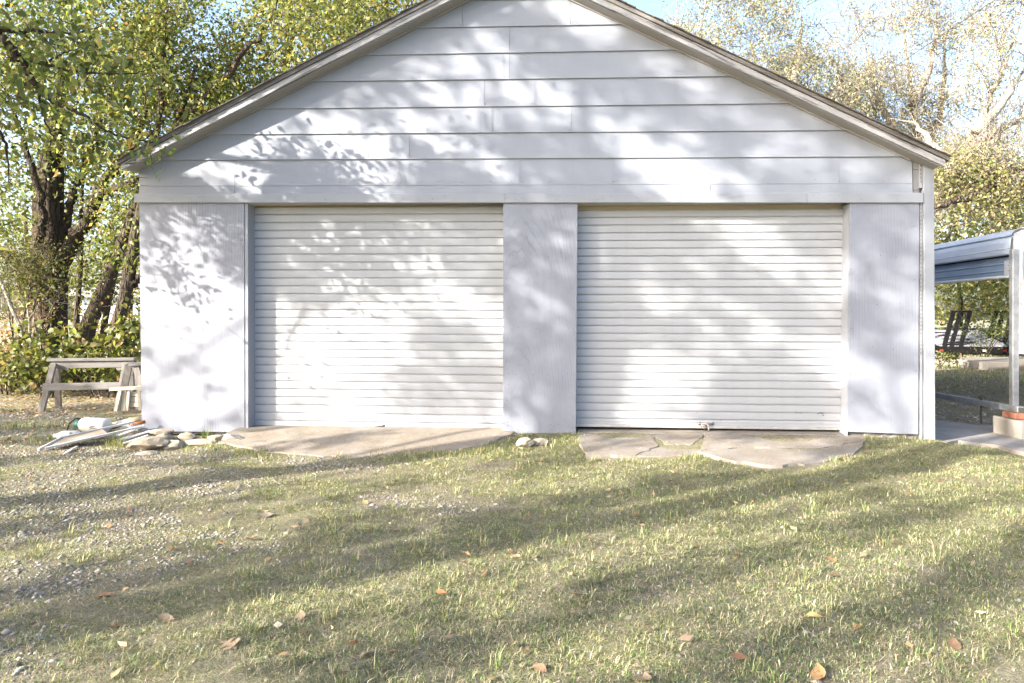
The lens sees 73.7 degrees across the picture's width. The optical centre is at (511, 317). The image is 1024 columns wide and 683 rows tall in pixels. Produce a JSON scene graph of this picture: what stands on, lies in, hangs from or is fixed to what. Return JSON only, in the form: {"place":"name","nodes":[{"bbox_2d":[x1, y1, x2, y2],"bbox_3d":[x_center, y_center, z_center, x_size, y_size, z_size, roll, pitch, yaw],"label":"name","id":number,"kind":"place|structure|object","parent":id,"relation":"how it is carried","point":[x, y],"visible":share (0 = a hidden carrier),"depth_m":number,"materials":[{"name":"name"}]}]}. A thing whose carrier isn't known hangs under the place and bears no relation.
{"place":"outdoors","nodes":[
{"label":"outdoors","id":0,"kind":"place"},
{"bbox_2d":[69,264,140,343],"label":"neighbour house","id":1,"kind":"structure","parent":0,"point":[113,307],"depth_m":27.62,"materials":[{"name":"white paint"}]},
{"bbox_2d":[0,320,1023,682],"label":"ground","id":2,"kind":"structure","parent":0,"point":[198,666],"depth_m":3.16,"materials":[{"name":"green plant"}]},
{"bbox_2d":[0,343,9,355],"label":"shrub","id":3,"kind":"object","parent":2,"relation":"on","point":[3,351],"visible":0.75,"depth_m":10.75,"materials":[{"name":"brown plant"}]},
{"bbox_2d":[0,309,19,364],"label":"rusty shrub","id":4,"kind":"object","parent":2,"relation":"on","point":[8,335],"visible":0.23,"depth_m":14.41,"materials":[{"name":"yellow plant"}]},
{"bbox_2d":[0,228,71,390],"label":"juniper","id":5,"kind":"object","parent":2,"relation":"on","point":[36,256],"visible":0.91,"depth_m":10.90,"materials":[{"name":"green plant"}]},
{"bbox_2d":[0,334,74,395],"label":"shrub","id":6,"kind":"object","parent":2,"relation":"on","point":[20,349],"visible":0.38,"depth_m":10.29,"materials":[{"name":"green plant"}]},
{"bbox_2d":[0,336,97,397],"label":"shrub","id":7,"kind":"object","parent":2,"relation":"on","point":[39,358],"visible":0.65,"depth_m":9.89,"materials":[{"name":"green plant"}]},
{"bbox_2d":[0,311,105,390],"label":"broadleaf shrub","id":8,"kind":"object","parent":2,"relation":"on","point":[71,346],"visible":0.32,"depth_m":10.74,"materials":[{"name":"green plant"}]},
{"bbox_2d":[0,242,106,391],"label":"pale sapling","id":9,"kind":"object","parent":2,"relation":"on","point":[13,311],"visible":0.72,"depth_m":10.79,"materials":[{"name":"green plant"}]},
{"bbox_2d":[0,169,132,323],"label":"tree","id":10,"kind":"object","parent":2,"relation":"on","point":[26,233],"visible":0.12,"depth_m":16.96,"materials":[{"name":"green plant"}]},
{"bbox_2d":[53,430,79,437],"bbox_3d":[-4.212,1.111,6.454,0.230,0.094,0.096,0,0,-2],"label":"plastic bottle","id":11,"kind":"object","parent":2,"relation":"on","point":[63,433],"visible":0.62,"depth_m":6.43,"materials":[{"name":"white plastic"}]},
{"bbox_2d":[62,446,77,454],"bbox_3d":[-3.831,1.153,5.900,0.042,0.063,0.205,0,0,1],"label":"trim strip","id":12,"kind":"object","parent":2,"relation":"on","point":[71,449],"depth_m":5.91,"materials":[{"name":"white metal"}]},
{"bbox_2d":[5,175,139,378],"bbox_3d":[-7.861,-0.910,13.204,3.782,4.264,2.892,0,0,4],"label":"sapling","id":13,"kind":"object","parent":2,"relation":"on","point":[76,316],"visible":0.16,"depth_m":12.77,"materials":[{"name":"brown plant"}]},
{"bbox_2d":[32,340,140,398],"bbox_3d":[-6.135,0.771,10.011,1.557,0.906,1.043,0,0,4],"label":"shrub","id":14,"kind":"object","parent":2,"relation":"on","point":[113,373],"visible":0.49,"depth_m":9.88,"materials":[{"name":"green plant"}]},
{"bbox_2d":[38,357,138,412],"bbox_3d":[-5.321,0.853,8.643,1.278,0.706,0.494,0,0,4],"label":"sawhorse","id":15,"kind":"object","parent":2,"relation":"on","point":[57,386],"visible":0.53,"depth_m":8.57,"materials":[{"name":"grey wood"}]},
{"bbox_2d":[37,421,141,450],"bbox_3d":[-3.877,1.073,6.257,0.823,0.154,0.263,0,0,-43],"label":"screen frame","id":16,"kind":"object","parent":2,"relation":"on","point":[79,437],"visible":1,"depth_m":6.22,"materials":[{"name":"white metal"}]},
{"bbox_2d":[113,425,143,437],"bbox_3d":[-3.618,1.074,6.450,0.250,0.105,0.070,0,0,-24],"label":"trim strip","id":17,"kind":"object","parent":16,"relation":"on","point":[123,433],"depth_m":6.42,"materials":[{"name":"white metal"}]},
{"bbox_2d":[66,417,112,431],"bbox_3d":[-4.270,1.083,6.899,0.450,0.150,0.167,0,0,8],"label":"garden sprayer","id":18,"kind":"object","parent":2,"relation":"on","point":[85,424],"visible":0.92,"depth_m":6.84,"materials":[{"name":"white plastic"}]},
{"bbox_2d":[0,0,187,264],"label":"overhanging tree","id":19,"kind":"object","parent":2,"relation":"on","point":[23,69],"visible":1,"depth_m":5.56,"materials":[{"name":"green plant"}]},
{"bbox_2d":[69,279,134,339],"bbox_3d":[-8.876,0.287,15.057,1.604,2.304,2.415,0,0,34],"label":"rusty shrub","id":20,"kind":"object","parent":2,"relation":"on","point":[98,328],"visible":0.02,"depth_m":14.88,"materials":[{"name":"brown plant"}]},
{"bbox_2d":[68,208,139,357],"bbox_3d":[-9.600,-0.995,16.917,4.088,4.434,4.271,0,0,-43],"label":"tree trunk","id":21,"kind":"object","parent":2,"relation":"on","point":[130,304],"visible":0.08,"depth_m":16.91,"materials":[{"name":"green plant"}]},
{"bbox_2d":[94,592,119,596],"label":"dead leaf","id":22,"kind":"object","parent":2,"relation":"on","point":[106,593],"visible":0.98,"depth_m":2.88,"materials":[{"name":"brown plant"}]},
{"bbox_2d":[75,297,140,394],"bbox_3d":[-5.911,0.448,10.468,1.451,1.560,1.346,0,0,4],"label":"broadleaf shrub","id":23,"kind":"object","parent":2,"relation":"on","point":[124,336],"visible":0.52,"depth_m":10.15,"materials":[{"name":"green plant"}]},
{"bbox_2d":[109,386,141,411],"bbox_3d":[-4.339,0.912,7.742,0.397,0.282,0.145,0,0,0],"label":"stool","id":24,"kind":"object","parent":2,"relation":"on","point":[125,401],"visible":0.83,"depth_m":7.71,"materials":[{"name":"beige paint"}]},
{"bbox_2d":[111,415,141,429],"bbox_3d":[-3.989,1.080,7.021,0.401,0.162,0.068,0,0,6],"label":"plastic pipe","id":25,"kind":"object","parent":2,"relation":"on","point":[137,419],"visible":0.27,"depth_m":6.99,"materials":[{"name":"beige plastic"}]},
{"bbox_2d":[114,408,139,413],"bbox_3d":[-4.633,1.133,8.332,0.386,0.055,0.090,0,0,-31],"label":"timber","id":26,"kind":"object","parent":2,"relation":"on","point":[135,411],"visible":0.36,"depth_m":8.28,"materials":[{"name":"beige paint"}]},
{"bbox_2d":[115,420,141,430],"bbox_3d":[-3.775,1.059,6.725,0.348,0.087,0.053,0,0,26],"label":"metal bar","id":27,"kind":"object","parent":2,"relation":"on","point":[121,421],"visible":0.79,"depth_m":6.71,"materials":[{"name":"metal"}]},
{"bbox_2d":[129,420,145,425],"bbox_3d":[-3.671,1.028,6.681,0.155,0.053,0.034,0,0,-9],"label":"tool handle","id":28,"kind":"object","parent":27,"relation":"on","point":[142,422],"visible":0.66,"depth_m":6.67,"materials":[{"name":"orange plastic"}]},
{"bbox_2d":[120,362,140,409],"bbox_3d":[-4.524,0.852,8.123,0.657,0.679,0.229,0,0,38],"label":"sawhorse","id":29,"kind":"object","parent":2,"relation":"on","point":[132,372],"visible":0.52,"depth_m":8.02,"materials":[{"name":"grey wood"}]},
{"bbox_2d":[116,430,149,441],"bbox_3d":[-3.533,1.102,6.375,0.279,0.081,0.051,0,0,-33],"label":"trim strip","id":30,"kind":"object","parent":2,"relation":"on","point":[130,436],"depth_m":6.37,"materials":[{"name":"white metal"}]},
{"bbox_2d":[122,435,148,443],"bbox_3d":[-3.488,1.127,6.290,0.244,0.078,0.036,0,0,-36],"label":"trim strip","id":31,"kind":"object","parent":2,"relation":"on","point":[134,439],"depth_m":6.29,"materials":[{"name":"white metal"}]},
{"bbox_2d":[123,432,148,441],"bbox_3d":[-3.494,1.102,6.375,0.249,0.078,0.031,0,0,-38],"label":"trim strip","id":32,"kind":"object","parent":2,"relation":"on","point":[135,436],"depth_m":6.35,"materials":[{"name":"metal"}]},
{"bbox_2d":[0,0,290,384],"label":"shade tree","id":33,"kind":"object","parent":2,"relation":"on","point":[47,206],"visible":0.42,"depth_m":11.80,"materials":[{"name":"green plant"}]},
{"bbox_2d":[0,233,94,386],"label":"ivy","id":34,"kind":"object","parent":33,"relation":"attached to","point":[49,315],"visible":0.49,"depth_m":11.52,"materials":[{"name":"green plant"}]},
{"bbox_2d":[134,450,158,455],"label":"stone","id":35,"kind":"object","parent":2,"relation":"on","point":[146,453],"visible":0.98,"depth_m":5.82,"materials":[{"name":"beige stone"}]},
{"bbox_2d":[127,436,169,450],"bbox_3d":[-3.224,1.126,6.065,0.359,0.138,0.283,0,0,4],"label":"stone","id":36,"kind":"object","parent":2,"relation":"on","point":[150,443],"visible":0.87,"depth_m":5.99,"materials":[{"name":"beige stone"}]},
{"bbox_2d":[156,433,174,439],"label":"stone","id":37,"kind":"object","parent":2,"relation":"on","point":[169,436],"visible":0.53,"depth_m":6.39,"materials":[{"name":"grey stone"}]},
{"bbox_2d":[148,428,173,434],"bbox_3d":[-3.357,1.082,6.509,0.246,0.055,0.208,0,0,-30],"label":"stone","id":38,"kind":"object","parent":37,"relation":"on","point":[160,431],"visible":0.94,"depth_m":6.44,"materials":[{"name":"beige stone"}]},
{"bbox_2d":[158,613,174,620],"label":"dead leaf","id":39,"kind":"object","parent":2,"relation":"on","point":[166,615],"visible":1,"depth_m":2.66,"materials":[{"name":"beige plant"}]},
{"bbox_2d":[161,440,184,449],"bbox_3d":[-3.060,1.142,6.134,0.222,0.103,0.208,0,0,4],"label":"stone","id":40,"kind":"object","parent":2,"relation":"on","point":[174,444],"visible":0.7,"depth_m":6.07,"materials":[{"name":"beige stone"}]},
{"bbox_2d":[51,0,308,391],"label":"corner tree","id":41,"kind":"object","parent":2,"relation":"on","point":[130,278],"visible":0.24,"depth_m":11.27,"materials":[{"name":"green plant"}]},
{"bbox_2d":[178,432,195,440],"bbox_3d":[-3.090,1.140,6.492,0.224,0.106,0.135,0,0,37],"label":"stone","id":42,"kind":"object","parent":2,"relation":"on","point":[185,436],"visible":0.72,"depth_m":6.44,"materials":[{"name":"beige stone"}]},
{"bbox_2d":[16,0,380,382],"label":"leaning tree","id":43,"kind":"object","parent":2,"relation":"on","point":[102,291],"visible":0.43,"depth_m":11.29,"materials":[{"name":"green plant"}]},
{"bbox_2d":[184,438,216,446],"bbox_3d":[-2.830,1.135,6.202,0.323,0.071,0.163,0,0,4],"label":"stone","id":44,"kind":"object","parent":2,"relation":"on","point":[195,442],"visible":0.81,"depth_m":6.16,"materials":[{"name":"beige stone"}]},
{"bbox_2d":[207,434,223,442],"bbox_3d":[-2.710,1.116,6.278,0.157,0.090,0.173,0,0,-43],"label":"stone","id":45,"kind":"object","parent":2,"relation":"on","point":[215,438],"visible":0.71,"depth_m":6.22,"materials":[{"name":"beige stone"}]},
{"bbox_2d":[218,637,239,649],"bbox_3d":[-1.013,1.150,2.414,0.096,0.025,0.071,0,0,4],"label":"dead leaf","id":46,"kind":"object","parent":2,"relation":"on","point":[229,644],"visible":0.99,"depth_m":2.42,"materials":[{"name":"beige plant"}]},
{"bbox_2d":[260,512,273,516],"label":"dead leaf","id":47,"kind":"object","parent":2,"relation":"on","point":[265,514],"visible":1,"depth_m":4.02,"materials":[{"name":"beige plant"}]},
{"bbox_2d":[143,0,403,115],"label":"yard tree","id":48,"kind":"object","parent":2,"relation":"on","point":[244,35],"visible":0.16,"depth_m":13.03,"materials":[{"name":"green plant"}]},
{"bbox_2d":[296,610,304,619],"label":"dead leaf","id":49,"kind":"object","parent":2,"relation":"on","point":[300,614],"visible":1,"depth_m":2.67,"materials":[{"name":"beige plant"}]},
{"bbox_2d":[292,0,421,44],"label":"yard tree","id":50,"kind":"object","parent":2,"relation":"on","point":[395,9],"visible":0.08,"depth_m":14.12,"materials":[{"name":"green plant"}]},
{"bbox_2d":[218,425,515,457],"bbox_3d":[-1.359,1.145,6.351,2.809,0.140,1.373,0,0,4],"label":"concrete apron","id":51,"kind":"object","parent":2,"relation":"on","point":[251,435],"visible":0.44,"depth_m":6.25,"materials":[{"name":"beige concrete"}]},
{"bbox_2d":[221,434,243,440],"bbox_3d":[-2.597,1.108,6.292,0.273,0.080,0.149,0,0,4],"label":"stone","id":52,"kind":"object","parent":51,"relation":"on","point":[232,437],"visible":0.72,"depth_m":6.25,"materials":[{"name":"beige stone"}]},
{"bbox_2d":[505,637,513,644],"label":"dead leaf","id":53,"kind":"object","parent":2,"relation":"on","point":[508,641],"visible":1,"depth_m":2.46,"materials":[{"name":"brown plant"}]},
{"bbox_2d":[0,368,1023,679],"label":"leaf litter","id":54,"kind":"object","parent":2,"relation":"on","point":[526,650],"visible":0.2,"depth_m":5.19,"materials":[{"name":"brown plant"}]},
{"bbox_2d":[516,437,534,447],"bbox_3d":[0.116,1.108,6.031,0.166,0.110,0.137,0,0,4],"label":"stone","id":55,"kind":"object","parent":2,"relation":"on","point":[524,442],"visible":0.89,"depth_m":5.99,"materials":[{"name":"beige stone"}]},
{"bbox_2d":[116,0,951,439],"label":"garage","id":56,"kind":"structure","parent":2,"relation":"on","point":[542,216],"depth_m":6.59,"materials":[{"name":"paint"}]},
{"bbox_2d":[255,206,502,427],"bbox_3d":[-1.360,0.003,6.788,2.639,2.240,0.072,0,0,4],"label":"roller door","id":57,"kind":"structure","parent":56,"relation":"in","point":[355,325],"depth_m":6.80,"materials":[{"name":"metal"}]},
{"bbox_2d":[701,422,709,431],"bbox_3d":[1.852,1.058,6.541,0.083,0.112,0.034,0,0,4],"label":"rope","id":58,"kind":"object","parent":56,"relation":"attached to","point":[704,426],"visible":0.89,"depth_m":6.53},
{"bbox_2d":[576,209,842,429],"bbox_3d":[1.891,0.007,6.583,2.567,2.121,0.072,0,0,4],"label":"roller door","id":59,"kind":"structure","parent":56,"relation":"in","point":[676,291],"depth_m":6.59,"materials":[{"name":"metal"}]},
{"bbox_2d":[530,661,546,672],"bbox_3d":[0.089,1.156,2.263,0.038,0.014,0.070,0,0,-24],"label":"dead leaf","id":60,"kind":"object","parent":2,"relation":"on","point":[541,665],"visible":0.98,"depth_m":2.26,"materials":[{"name":"beige plant"}]},
{"bbox_2d":[533,438,548,445],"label":"stone","id":61,"kind":"object","parent":2,"relation":"on","point":[539,441],"visible":0.81,"depth_m":6.07,"materials":[{"name":"beige stone"}]},
{"bbox_2d":[635,672,651,681],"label":"dead leaf","id":62,"kind":"object","parent":2,"relation":"on","point":[646,677],"visible":1,"depth_m":2.18,"materials":[{"name":"beige plant"}]},
{"bbox_2d":[576,427,866,468],"bbox_3d":[1.979,1.147,6.134,2.792,0.122,1.618,0,0,4],"label":"broken apron","id":63,"kind":"object","parent":2,"relation":"on","point":[742,452],"visible":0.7,"depth_m":5.99,"materials":[{"name":"grey concrete"}]},
{"bbox_2d":[650,0,918,117],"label":"pale tree","id":64,"kind":"object","parent":2,"relation":"on","point":[795,68],"visible":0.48,"depth_m":15.02,"materials":[{"name":"beige plant"}]},
{"bbox_2d":[806,612,825,617],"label":"dead leaf","id":65,"kind":"object","parent":2,"relation":"on","point":[812,614],"visible":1,"depth_m":2.66,"materials":[{"name":"plant"}]},
{"bbox_2d":[810,663,825,679],"bbox_3d":[0.995,1.153,2.212,0.045,0.031,0.084,0,0,4],"label":"dead leaf","id":66,"kind":"object","parent":2,"relation":"on","point":[820,669],"visible":1,"depth_m":2.23,"materials":[{"name":"orange plant"}]},
{"bbox_2d":[781,0,1023,290],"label":"pale tree","id":67,"kind":"object","parent":2,"relation":"on","point":[913,100],"visible":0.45,"depth_m":16.93,"materials":[{"name":"beige plant"}]},
{"bbox_2d":[935,347,965,368],"bbox_3d":[9.975,0.953,15.748,0.971,0.567,0.732,0,0,4],"label":"weed","id":68,"kind":"object","parent":2,"relation":"on","point":[946,358],"visible":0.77,"depth_m":15.71,"materials":[{"name":"green plant"}]},
{"bbox_2d":[947,637,961,651],"bbox_3d":[1.568,1.156,2.412,0.046,0.021,0.079,0,0,4],"label":"dead leaf","id":69,"kind":"object","parent":2,"relation":"on","point":[954,641],"visible":1,"depth_m":2.42,"materials":[{"name":"orange plant"}]},
{"bbox_2d":[890,0,1023,345],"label":"pale tree","id":70,"kind":"object","parent":2,"relation":"on","point":[992,136],"visible":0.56,"depth_m":13.79,"materials":[{"name":"beige plant"}]},
{"bbox_2d":[934,144,1005,309],"bbox_3d":[13.188,-2.256,21.989,5.695,6.980,4.464,0,0,4],"label":"tree","id":71,"kind":"object","parent":2,"relation":"on","point":[946,287],"visible":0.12,"depth_m":21.68,"materials":[{"name":"green plant"}]},
{"bbox_2d":[934,212,1009,329],"bbox_3d":[16.070,-1.782,24.536,5.092,6.138,4.836,0,0,36],"label":"tree","id":72,"kind":"object","parent":2,"relation":"on","point":[991,285],"visible":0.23,"depth_m":24.12,"materials":[{"name":"green plant"}]},
{"bbox_2d":[935,310,1008,353],"bbox_3d":[15.354,0.441,24.777,2.010,1.369,8.075,0,0,18],"label":"flatbed trailer","id":73,"kind":"object","parent":2,"relation":"on","point":[946,336],"visible":0.48,"depth_m":21.18,"materials":[{"name":"black paint"}]},
{"bbox_2d":[934,228,1023,423],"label":"carport","id":74,"kind":"object","parent":2,"relation":"on","point":[999,255],"visible":0.6,"depth_m":7.09,"materials":[{"name":"white metal"}]},
{"bbox_2d":[934,134,1023,284],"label":"spreading tree","id":75,"kind":"object","parent":2,"relation":"on","point":[981,191],"visible":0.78,"depth_m":12.79,"materials":[{"name":"green plant"}]},
{"bbox_2d":[935,357,1023,369],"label":"concrete step","id":76,"kind":"object","parent":2,"relation":"on","point":[991,363],"visible":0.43,"depth_m":15.80,"materials":[{"name":"grey concrete"}]},
{"bbox_2d":[949,206,1015,320],"bbox_3d":[19.570,-2.011,26.588,6.071,6.469,4.673,0,0,4],"label":"tree","id":77,"kind":"object","parent":2,"relation":"on","point":[999,296],"visible":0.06,"depth_m":26.75,"materials":[{"name":"green plant"}]},
{"bbox_2d":[952,296,1023,356],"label":"wispy bush","id":78,"kind":"object","parent":2,"relation":"on","point":[1001,332],"visible":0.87,"depth_m":19.12,"materials":[{"name":"green plant"}]},
{"bbox_2d":[954,142,1023,236],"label":"tree","id":79,"kind":"object","parent":2,"relation":"on","point":[983,225],"visible":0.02,"depth_m":24.03,"materials":[{"name":"green plant"}]},
{"bbox_2d":[992,225,1023,353],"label":"house","id":80,"kind":"structure","parent":2,"relation":"on","point":[1021,318],"depth_m":18.85,"materials":[{"name":"grey plastic"}]},
{"bbox_2d":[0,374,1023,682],"bbox_3d":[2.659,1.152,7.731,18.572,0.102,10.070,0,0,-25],"label":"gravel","id":81,"kind":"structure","parent":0,"point":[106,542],"depth_m":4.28,"materials":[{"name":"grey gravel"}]},
{"bbox_2d":[0,0,1023,319],"label":"sky","id":82,"kind":"structure","parent":0,"point":[644,5],"materials":[{"name":"white"}]},
{"bbox_2d":[842,0,994,103],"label":"cable","id":83,"kind":"object","parent":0,"point":[923,47],"visible":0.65,"depth_m":10.48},
{"bbox_2d":[935,420,1023,455],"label":"path","id":84,"kind":"structure","parent":0,"point":[953,433],"depth_m":6.56,"materials":[{"name":"grey concrete"}]},
{"bbox_2d":[993,416,1023,438],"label":"cinder block","id":85,"kind":"object","parent":84,"relation":"on","point":[1010,427],"depth_m":6.64,"materials":[{"name":"beige concrete"}]},
{"bbox_2d":[1002,411,1023,418],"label":"brick","id":86,"kind":"object","parent":85,"relation":"on","point":[1012,415],"visible":0.9,"depth_m":6.66,"materials":[{"name":"red brick"}]}
]}

